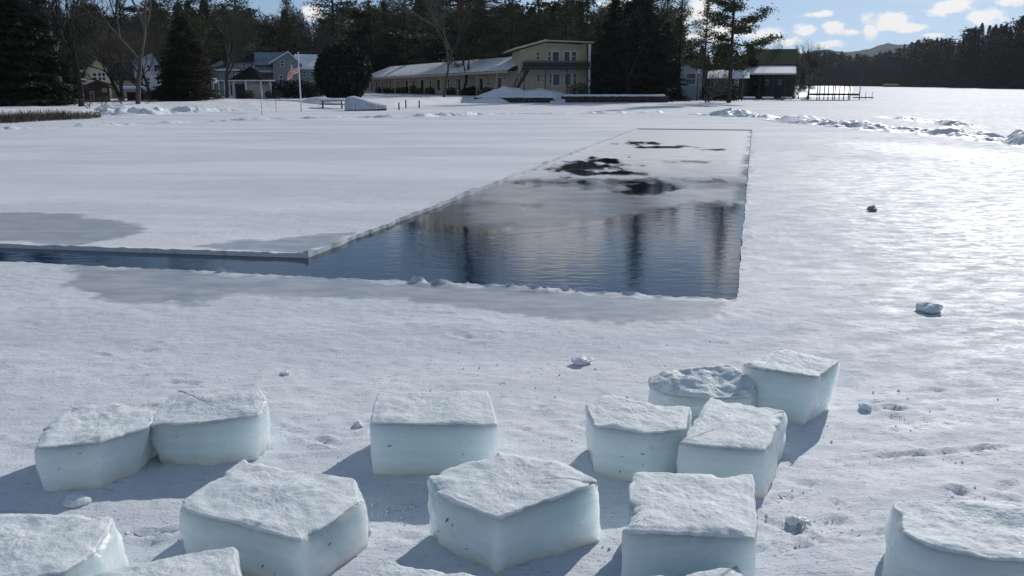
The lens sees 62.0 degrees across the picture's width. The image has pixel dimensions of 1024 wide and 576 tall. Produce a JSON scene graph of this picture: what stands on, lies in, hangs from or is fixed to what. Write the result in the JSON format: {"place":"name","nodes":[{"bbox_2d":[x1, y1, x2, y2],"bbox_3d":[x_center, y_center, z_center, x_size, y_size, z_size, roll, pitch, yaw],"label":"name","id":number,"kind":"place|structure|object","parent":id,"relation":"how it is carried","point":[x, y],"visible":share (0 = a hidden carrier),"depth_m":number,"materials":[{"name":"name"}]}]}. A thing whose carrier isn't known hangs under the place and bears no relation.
{"place":"outdoors","nodes":[
{"label":"outdoors","id":0,"kind":"place"},
{"bbox_2d":[0,207,744,299],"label":"water","id":1,"kind":"structure","parent":0,"point":[687,252],"depth_m":10.24,"materials":[{"name":"blue liquid"}]},
{"bbox_2d":[354,129,751,239],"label":"thin ice","id":2,"kind":"structure","parent":1,"relation":"on","point":[638,172],"depth_m":17.05,"materials":[{"name":"ice"}]},
{"bbox_2d":[0,70,851,116],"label":"snowy shore","id":3,"kind":"structure","parent":0,"point":[390,100],"depth_m":71.18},
{"bbox_2d":[0,29,32,106],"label":"spruce tree","id":4,"kind":"object","parent":3,"relation":"on","point":[8,62],"visible":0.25,"depth_m":57.93,"materials":[{"name":"green plant"}]},
{"bbox_2d":[0,0,87,106],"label":"spruce tree","id":5,"kind":"object","parent":3,"relation":"on","point":[32,86],"visible":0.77,"depth_m":59.00,"materials":[{"name":"green plant"}]},
{"bbox_2d":[0,0,88,106],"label":"bare tree","id":6,"kind":"object","parent":3,"relation":"on","point":[70,43],"visible":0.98,"depth_m":57.91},
{"bbox_2d":[0,107,102,122],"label":"dry reeds","id":7,"kind":"object","parent":3,"relation":"on","point":[14,117],"visible":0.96,"depth_m":48.46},
{"bbox_2d":[17,3,90,102],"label":"spruce tree","id":8,"kind":"object","parent":3,"relation":"on","point":[64,53],"visible":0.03,"depth_m":68.05,"materials":[{"name":"green plant"}]},
{"bbox_2d":[39,13,84,98],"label":"spruce tree","id":9,"kind":"object","parent":3,"relation":"on","point":[68,58],"visible":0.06,"depth_m":73.47,"materials":[{"name":"green plant"}]},
{"bbox_2d":[26,0,105,96],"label":"bare tree","id":10,"kind":"object","parent":3,"relation":"on","point":[58,78],"visible":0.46,"depth_m":66.28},
{"bbox_2d":[51,0,108,97],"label":"bare tree","id":11,"kind":"object","parent":3,"relation":"on","point":[75,24],"visible":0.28,"depth_m":73.06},
{"bbox_2d":[62,1,112,66],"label":"pine tree","id":12,"kind":"object","parent":3,"relation":"on","point":[83,30],"visible":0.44,"depth_m":114.76,"materials":[{"name":"green plant"}]},
{"bbox_2d":[81,59,113,97],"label":"cream house","id":13,"kind":"structure","parent":3,"relation":"on","point":[98,74],"depth_m":85.73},
{"bbox_2d":[83,80,114,101],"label":"brown shed","id":14,"kind":"structure","parent":3,"relation":"on","point":[96,89],"depth_m":70.54,"materials":[{"name":"red"}]},
{"bbox_2d":[60,25,150,100],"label":"bare tree","id":15,"kind":"object","parent":3,"relation":"on","point":[120,93],"visible":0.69,"depth_m":73.87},
{"bbox_2d":[53,0,165,64],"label":"bare tree","id":16,"kind":"object","parent":3,"relation":"on","point":[113,20],"visible":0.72,"depth_m":85.30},
{"bbox_2d":[70,0,150,103],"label":"bare tree","id":17,"kind":"object","parent":3,"relation":"on","point":[139,70],"visible":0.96,"depth_m":64.18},
{"bbox_2d":[107,62,133,98],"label":"cottage wing","id":18,"kind":"structure","parent":3,"relation":"on","point":[125,82],"depth_m":88.16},
{"bbox_2d":[87,31,161,100],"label":"bare tree","id":19,"kind":"object","parent":3,"relation":"on","point":[133,81],"visible":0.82,"depth_m":72.67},
{"bbox_2d":[96,0,155,60],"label":"pine tree","id":20,"kind":"object","parent":3,"relation":"on","point":[123,12],"visible":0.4,"depth_m":119.43,"materials":[{"name":"green plant"}]},
{"bbox_2d":[123,86,157,100],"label":"long shed","id":21,"kind":"structure","parent":3,"relation":"on","point":[131,92],"depth_m":77.29,"materials":[{"name":"brown"}]},
{"bbox_2d":[124,51,161,85],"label":"pale blue house","id":22,"kind":"structure","parent":3,"relation":"on","point":[150,76],"depth_m":93.95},
{"bbox_2d":[126,0,170,56],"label":"pine tree","id":23,"kind":"object","parent":3,"relation":"on","point":[154,23],"visible":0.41,"depth_m":123.79,"materials":[{"name":"green plant"}]},
{"bbox_2d":[131,23,215,99],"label":"bare tree","id":24,"kind":"object","parent":3,"relation":"on","point":[164,42],"visible":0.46,"depth_m":77.48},
{"bbox_2d":[93,106,262,115],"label":"snow bank","id":25,"kind":"structure","parent":3,"relation":"on","point":[134,111],"depth_m":56.79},
{"bbox_2d":[136,0,223,61],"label":"pine tree","id":26,"kind":"object","parent":3,"relation":"on","point":[178,6],"visible":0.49,"depth_m":102.50,"materials":[{"name":"green plant"}]},
{"bbox_2d":[145,15,229,100],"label":"cedar tree","id":27,"kind":"object","parent":3,"relation":"on","point":[179,84],"visible":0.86,"depth_m":74.58,"materials":[{"name":"green plant"}]},
{"bbox_2d":[166,0,258,89],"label":"pine tree","id":28,"kind":"object","parent":3,"relation":"on","point":[220,44],"visible":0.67,"depth_m":112.83,"materials":[{"name":"green plant"}]},
{"bbox_2d":[210,58,242,96],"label":"hip roof house","id":29,"kind":"structure","parent":3,"relation":"on","point":[220,72],"depth_m":97.59,"materials":[{"name":"grey"}]},
{"bbox_2d":[213,5,259,97],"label":"bare tree","id":30,"kind":"object","parent":3,"relation":"on","point":[232,15],"visible":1,"depth_m":88.93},
{"bbox_2d":[203,0,276,63],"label":"pine tree","id":31,"kind":"object","parent":3,"relation":"on","point":[246,16],"visible":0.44,"depth_m":119.01,"materials":[{"name":"green plant"}]},
{"bbox_2d":[229,42,261,83],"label":"snowy peak house","id":32,"kind":"structure","parent":3,"relation":"on","point":[243,63],"depth_m":119.24,"materials":[{"name":"grey"}]},
{"bbox_2d":[237,90,254,98],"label":"shrub","id":33,"kind":"object","parent":3,"relation":"on","point":[246,92],"visible":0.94,"depth_m":81.72,"materials":[{"name":"green plant"}]},
{"bbox_2d":[228,66,274,98],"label":"gazebo","id":34,"kind":"object","parent":3,"relation":"on","point":[250,73],"visible":0.73,"depth_m":86.33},
{"bbox_2d":[254,52,283,89],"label":"blue roof house","id":35,"kind":"structure","parent":3,"relation":"on","point":[262,60],"depth_m":105.39,"materials":[{"name":"grey"}]},
{"bbox_2d":[271,79,298,97],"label":"shrub","id":36,"kind":"object","parent":3,"relation":"on","point":[279,85],"visible":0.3,"depth_m":92.92,"materials":[{"name":"green plant"}]},
{"bbox_2d":[269,51,301,96],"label":"gable house","id":37,"kind":"structure","parent":3,"relation":"on","point":[282,63],"depth_m":99.04,"materials":[{"name":"grey"}]},
{"bbox_2d":[263,0,317,52],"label":"pine tree","id":38,"kind":"object","parent":3,"relation":"on","point":[287,29],"visible":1,"depth_m":133.68,"materials":[{"name":"green plant"}]},
{"bbox_2d":[279,79,318,97],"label":"shrub","id":39,"kind":"object","parent":3,"relation":"on","point":[291,90],"visible":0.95,"depth_m":89.11,"materials":[{"name":"green plant"}]},
{"bbox_2d":[297,52,301,111],"bbox_3d":[-15.383,-14.639,61.841,0.129,4.795,0.129,6,15,22],"label":"flagpole","id":40,"kind":"object","parent":3,"relation":"on","point":[299,83],"visible":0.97,"depth_m":61.81,"materials":[{"name":"metal"}]},
{"bbox_2d":[287,60,298,79],"bbox_3d":[-15.819,-15.732,61.573,0.793,1.467,0.398,0,14,0],"label":"flag","id":41,"kind":"object","parent":40,"relation":"attached to","point":[293,70],"visible":1,"depth_m":61.56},
{"bbox_2d":[294,54,322,95],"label":"snow roof wing","id":42,"kind":"structure","parent":3,"relation":"on","point":[307,61],"depth_m":101.43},
{"bbox_2d":[297,97,344,103],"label":"snow pile","id":43,"kind":"object","parent":3,"relation":"on","point":[313,100],"visible":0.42,"depth_m":71.45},
{"bbox_2d":[301,0,360,43],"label":"pine tree","id":44,"kind":"object","parent":3,"relation":"on","point":[333,8],"visible":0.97,"depth_m":123.77,"materials":[{"name":"green plant"}]},
{"bbox_2d":[319,98,344,108],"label":"picnic table","id":45,"kind":"object","parent":3,"relation":"on","point":[331,99],"visible":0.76,"depth_m":68.00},
{"bbox_2d":[312,42,372,97],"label":"round evergreen","id":46,"kind":"object","parent":3,"relation":"on","point":[340,70],"visible":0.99,"depth_m":79.70,"materials":[{"name":"green plant"}]},
{"bbox_2d":[330,0,396,90],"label":"pine tree","id":47,"kind":"object","parent":3,"relation":"on","point":[367,3],"visible":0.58,"depth_m":147.95,"materials":[{"name":"green plant"}]},
{"bbox_2d":[373,44,410,72],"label":"round evergreen","id":48,"kind":"object","parent":3,"relation":"on","point":[383,62],"visible":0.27,"depth_m":152.06,"materials":[{"name":"green plant"}]},
{"bbox_2d":[365,0,441,64],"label":"pine tree","id":49,"kind":"object","parent":3,"relation":"on","point":[404,45],"visible":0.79,"depth_m":143.18,"materials":[{"name":"green plant"}]},
{"bbox_2d":[8,0,807,81],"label":"bare forest","id":50,"kind":"object","parent":3,"relation":"on","point":[319,42],"visible":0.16,"depth_m":151.66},
{"bbox_2d":[393,11,430,65],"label":"tree","id":51,"kind":"object","parent":3,"relation":"on","point":[413,43],"visible":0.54,"depth_m":144.62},
{"bbox_2d":[16,0,822,90],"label":"evergreen forest","id":52,"kind":"object","parent":3,"relation":"on","point":[363,31],"visible":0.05,"depth_m":152.06,"materials":[{"name":"plant"}]},
{"bbox_2d":[382,0,500,96],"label":"bare tree","id":53,"kind":"object","parent":3,"relation":"on","point":[446,44],"visible":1,"depth_m":95.55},
{"bbox_2d":[369,57,517,95],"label":"motel wing","id":54,"kind":"structure","parent":3,"relation":"on","point":[494,73],"depth_m":114.37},
{"bbox_2d":[368,0,546,60],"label":"pine tree","id":55,"kind":"object","parent":3,"relation":"on","point":[449,18],"visible":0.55,"depth_m":121.81,"materials":[{"name":"green plant"}]},
{"bbox_2d":[446,11,509,94],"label":"bare tree","id":56,"kind":"object","parent":3,"relation":"on","point":[470,54],"visible":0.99,"depth_m":108.14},
{"bbox_2d":[443,0,531,67],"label":"pine tree","id":57,"kind":"object","parent":3,"relation":"on","point":[469,27],"visible":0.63,"depth_m":112.56,"materials":[{"name":"green plant"}]},
{"bbox_2d":[479,86,525,95],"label":"snow pile","id":58,"kind":"object","parent":3,"relation":"on","point":[505,91],"visible":0.59,"depth_m":93.51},
{"bbox_2d":[468,0,542,58],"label":"pine tree","id":59,"kind":"object","parent":3,"relation":"on","point":[511,26],"visible":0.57,"depth_m":114.12,"materials":[{"name":"green plant"}]},
{"bbox_2d":[474,95,554,102],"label":"retaining wall","id":60,"kind":"structure","parent":3,"relation":"on","point":[527,99],"depth_m":90.52,"materials":[{"name":"stone"}]},
{"bbox_2d":[506,0,566,47],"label":"pine tree","id":61,"kind":"object","parent":3,"relation":"on","point":[543,30],"visible":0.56,"depth_m":116.47,"materials":[{"name":"green plant"}]},
{"bbox_2d":[523,88,563,97],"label":"snow pile","id":62,"kind":"object","parent":3,"relation":"on","point":[542,92],"visible":0.47,"depth_m":93.72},
{"bbox_2d":[503,39,594,93],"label":"motel block","id":63,"kind":"structure","parent":3,"relation":"on","point":[562,66],"depth_m":97.93,"materials":[{"name":"beige"}]},
{"bbox_2d":[526,0,596,65],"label":"pine tree","id":64,"kind":"object","parent":3,"relation":"on","point":[563,27],"visible":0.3,"depth_m":120.14,"materials":[{"name":"green plant"}]},
{"bbox_2d":[567,0,606,60],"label":"pine tree","id":65,"kind":"object","parent":3,"relation":"on","point":[587,26],"visible":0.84,"depth_m":112.72,"materials":[{"name":"green plant"}]},
{"bbox_2d":[590,22,608,93],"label":"spruce tree","id":66,"kind":"object","parent":3,"relation":"on","point":[594,64],"visible":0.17,"depth_m":101.96,"materials":[{"name":"green plant"}]},
{"bbox_2d":[578,0,648,93],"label":"spruce tree","id":67,"kind":"object","parent":3,"relation":"on","point":[609,69],"visible":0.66,"depth_m":95.22,"materials":[{"name":"green plant"}]},
{"bbox_2d":[592,0,654,93],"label":"spruce tree","id":68,"kind":"object","parent":3,"relation":"on","point":[628,9],"visible":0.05,"depth_m":102.47,"materials":[{"name":"green plant"}]},
{"bbox_2d":[595,0,686,47],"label":"pine tree","id":69,"kind":"object","parent":3,"relation":"on","point":[623,1],"visible":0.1,"depth_m":111.02,"materials":[{"name":"green plant"}]},
{"bbox_2d":[594,0,688,93],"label":"bare tree","id":70,"kind":"object","parent":3,"relation":"on","point":[631,70],"visible":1,"depth_m":91.91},
{"bbox_2d":[610,0,680,101],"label":"spruce tree","id":71,"kind":"object","parent":3,"relation":"on","point":[650,67],"visible":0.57,"depth_m":95.99,"materials":[{"name":"green plant"}]},
{"bbox_2d":[649,22,691,100],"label":"spruce tree","id":72,"kind":"object","parent":3,"relation":"on","point":[674,73],"visible":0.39,"depth_m":99.76,"materials":[{"name":"green plant"}]},
{"bbox_2d":[658,0,692,45],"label":"pine tree","id":73,"kind":"object","parent":3,"relation":"on","point":[674,1],"visible":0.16,"depth_m":115.87,"materials":[{"name":"green plant"}]},
{"bbox_2d":[662,0,705,100],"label":"pine tree","id":74,"kind":"object","parent":3,"relation":"on","point":[681,4],"visible":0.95,"depth_m":99.59,"materials":[{"name":"green plant"}]},
{"bbox_2d":[680,62,702,99],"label":"pale pavilion","id":75,"kind":"structure","parent":3,"relation":"on","point":[691,76],"depth_m":104.66,"materials":[{"name":"blue"}]},
{"bbox_2d":[686,0,729,96],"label":"pine tree","id":76,"kind":"object","parent":3,"relation":"on","point":[701,54],"visible":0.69,"depth_m":107.23,"materials":[{"name":"green plant"}]},
{"bbox_2d":[707,70,749,98],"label":"side shed","id":77,"kind":"structure","parent":3,"relation":"on","point":[737,78],"depth_m":110.23,"materials":[{"name":"brown wood"}]},
{"bbox_2d":[739,46,766,98],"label":"cedar tree","id":78,"kind":"object","parent":3,"relation":"on","point":[752,90],"visible":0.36,"depth_m":113.48,"materials":[{"name":"green plant"}]},
{"bbox_2d":[746,49,797,98],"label":"boathouse","id":79,"kind":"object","parent":3,"relation":"on","point":[776,68],"visible":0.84,"depth_m":113.61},
{"bbox_2d":[0,86,1023,575],"bbox_3d":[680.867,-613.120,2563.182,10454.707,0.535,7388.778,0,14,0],"label":"frozen lake","id":80,"kind":"structure","parent":0,"point":[832,266],"depth_m":7.71,"materials":[{"name":"snow"}]},
{"bbox_2d":[0,513,128,575],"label":"ice block","id":81,"kind":"object","parent":80,"relation":"on","point":[51,545],"depth_m":3.35,"materials":[{"name":"ice"}]},
{"bbox_2d":[63,493,92,507],"bbox_3d":[-2.121,1.041,4.165,0.125,0.052,0.106,0,14,1],"label":"ice chunk","id":82,"kind":"object","parent":80,"relation":"on","point":[75,500],"visible":1,"depth_m":4.15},
{"bbox_2d":[34,401,165,492],"bbox_3d":[-2.162,0.835,4.519,0.554,0.291,0.579,-2,14,-10],"label":"ice block","id":83,"kind":"object","parent":80,"relation":"on","point":[89,447],"depth_m":4.34,"materials":[{"name":"ice"}]},
{"bbox_2d":[87,547,241,575],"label":"ice block","id":84,"kind":"object","parent":80,"relation":"on","point":[221,562],"depth_m":3.20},
{"bbox_2d":[149,388,269,465],"bbox_3d":[-1.646,0.772,4.739,0.587,0.310,0.466,0,14,0],"label":"ice block","id":85,"kind":"object","parent":80,"relation":"on","point":[204,426],"depth_m":4.58,"materials":[{"name":"ice"}]},
{"bbox_2d":[179,460,367,575],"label":"ice block","id":86,"kind":"object","parent":80,"relation":"on","point":[263,519],"depth_m":3.62,"materials":[{"name":"ice"}]},
{"bbox_2d":[0,111,663,129],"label":"snow bank","id":87,"kind":"structure","parent":80,"relation":"on","point":[103,124],"depth_m":49.77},
{"bbox_2d":[345,96,386,110],"bbox_3d":[-11.069,-13.718,64.582,3.100,1.626,1.480,-2,14,-7],"label":"covered boat","id":88,"kind":"object","parent":80,"relation":"on","point":[361,104],"visible":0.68,"depth_m":64.00,"materials":[{"name":"fabric"}]},
{"bbox_2d":[369,560,473,575],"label":"ice block","id":89,"kind":"object","parent":80,"relation":"on","point":[390,568],"depth_m":3.24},
{"bbox_2d":[370,391,497,475],"bbox_3d":[-0.425,0.785,4.657,0.703,0.323,0.508,0,14,0],"label":"ice block","id":90,"kind":"object","parent":80,"relation":"on","point":[421,433],"depth_m":4.44,"materials":[{"name":"ice"}]},
{"bbox_2d":[427,452,600,574],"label":"ice block","id":91,"kind":"object","parent":80,"relation":"on","point":[499,512],"depth_m":3.67,"materials":[{"name":"ice"}]},
{"bbox_2d":[96,341,1013,567],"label":"snow crumbs","id":92,"kind":"object","parent":80,"relation":"on","point":[609,548],"visible":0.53,"depth_m":4.19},
{"bbox_2d":[571,354,593,364],"bbox_3d":[0.516,0.528,6.279,0.174,0.062,0.128,-9,16,-33],"label":"snow chunk","id":93,"kind":"object","parent":80,"relation":"on","point":[584,359],"visible":1,"depth_m":6.24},
{"bbox_2d":[561,94,668,101],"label":"retaining wall","id":94,"kind":"structure","parent":80,"relation":"on","point":[615,97],"depth_m":91.97,"materials":[{"name":"stone"}]},
{"bbox_2d":[585,395,691,481],"bbox_3d":[0.652,0.811,4.574,0.585,0.310,0.460,6,15,22],"label":"ice block","id":95,"kind":"object","parent":80,"relation":"on","point":[626,439],"depth_m":4.40,"materials":[{"name":"ice"}]},
{"bbox_2d":[621,472,757,575],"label":"ice block","id":96,"kind":"object","parent":80,"relation":"on","point":[680,524],"depth_m":3.37,"materials":[{"name":"ice"}]},
{"bbox_2d":[658,565,742,575],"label":"ice block","id":97,"kind":"object","parent":80,"relation":"on","point":[732,571],"depth_m":3.18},
{"bbox_2d":[647,365,757,422],"bbox_3d":[1.190,0.661,5.277,0.711,0.276,0.406,0,14,0],"label":"ice block","id":98,"kind":"object","parent":80,"relation":"on","point":[694,389],"depth_m":5.21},
{"bbox_2d":[698,69,735,101],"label":"tree","id":99,"kind":"object","parent":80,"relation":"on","point":[715,83],"visible":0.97,"depth_m":93.03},
{"bbox_2d":[713,80,739,100],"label":"shrub","id":100,"kind":"object","parent":80,"relation":"on","point":[733,96],"visible":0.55,"depth_m":100.83,"materials":[{"name":"green plant"}]},
{"bbox_2d":[678,0,783,102],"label":"pine tree","id":101,"kind":"object","parent":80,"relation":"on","point":[720,18],"visible":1,"depth_m":88.05,"materials":[{"name":"green plant"}]},
{"bbox_2d":[677,397,787,498],"bbox_3d":[1.173,0.843,4.505,0.446,0.281,0.715,7,15,25],"label":"ice block","id":102,"kind":"object","parent":80,"relation":"on","point":[721,439],"depth_m":4.28,"materials":[{"name":"ice"}]},
{"bbox_2d":[685,108,779,117],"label":"snow bank","id":103,"kind":"structure","parent":80,"relation":"on","point":[728,112],"depth_m":52.77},
{"bbox_2d":[741,349,839,425],"bbox_3d":[1.742,0.618,5.307,0.448,0.344,0.492,12,18,41],"label":"ice block","id":104,"kind":"object","parent":80,"relation":"on","point":[798,387],"depth_m":5.19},
{"bbox_2d":[785,514,811,525],"bbox_3d":[1.332,1.086,3.960,0.120,0.059,0.082,6,15,24],"label":"snow chunk","id":105,"kind":"object","parent":80,"relation":"on","point":[791,520],"visible":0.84,"depth_m":3.94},
{"bbox_2d":[793,38,826,98],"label":"bare tree","id":106,"kind":"object","parent":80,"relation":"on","point":[811,55],"visible":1,"depth_m":107.35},
{"bbox_2d":[807,83,873,99],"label":"dock","id":107,"kind":"object","parent":80,"relation":"on","point":[833,93],"visible":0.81,"depth_m":103.90,"materials":[{"name":"brown wood"}]},
{"bbox_2d":[761,115,1023,147],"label":"snow bank","id":108,"kind":"structure","parent":80,"relation":"on","point":[1015,138],"depth_m":35.64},
{"bbox_2d":[915,301,942,313],"bbox_3d":[3.771,0.172,7.680,0.218,0.100,0.252,-5,14,-21],"label":"ice chunk","id":109,"kind":"object","parent":80,"relation":"on","point":[930,307],"visible":1,"depth_m":7.62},
{"bbox_2d":[875,116,988,127],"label":"snow bank","id":110,"kind":"structure","parent":80,"relation":"on","point":[951,122],"depth_m":42.50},
{"bbox_2d":[882,500,1023,575],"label":"ice block","id":111,"kind":"object","parent":80,"relation":"on","point":[955,538],"depth_m":3.44,"materials":[{"name":"ice"}]},
{"bbox_2d":[29,0,1023,61],"label":"sky","id":112,"kind":"structure","parent":0,"point":[840,25],"materials":[{"name":"blue"}]},
{"bbox_2d":[799,43,909,59],"bbox_3d":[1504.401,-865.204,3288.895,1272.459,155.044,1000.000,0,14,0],"label":"distant hill","id":113,"kind":"structure","parent":0,"point":[874,51],"depth_m":3230.94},
{"bbox_2d":[797,81,1023,88],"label":"shore","id":114,"kind":"structure","parent":0,"point":[992,87],"depth_m":392.33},
{"bbox_2d":[796,15,1023,87],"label":"evergreen forest","id":115,"kind":"object","parent":114,"relation":"on","point":[889,70],"visible":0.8,"depth_m":439.52,"materials":[{"name":"plant"}]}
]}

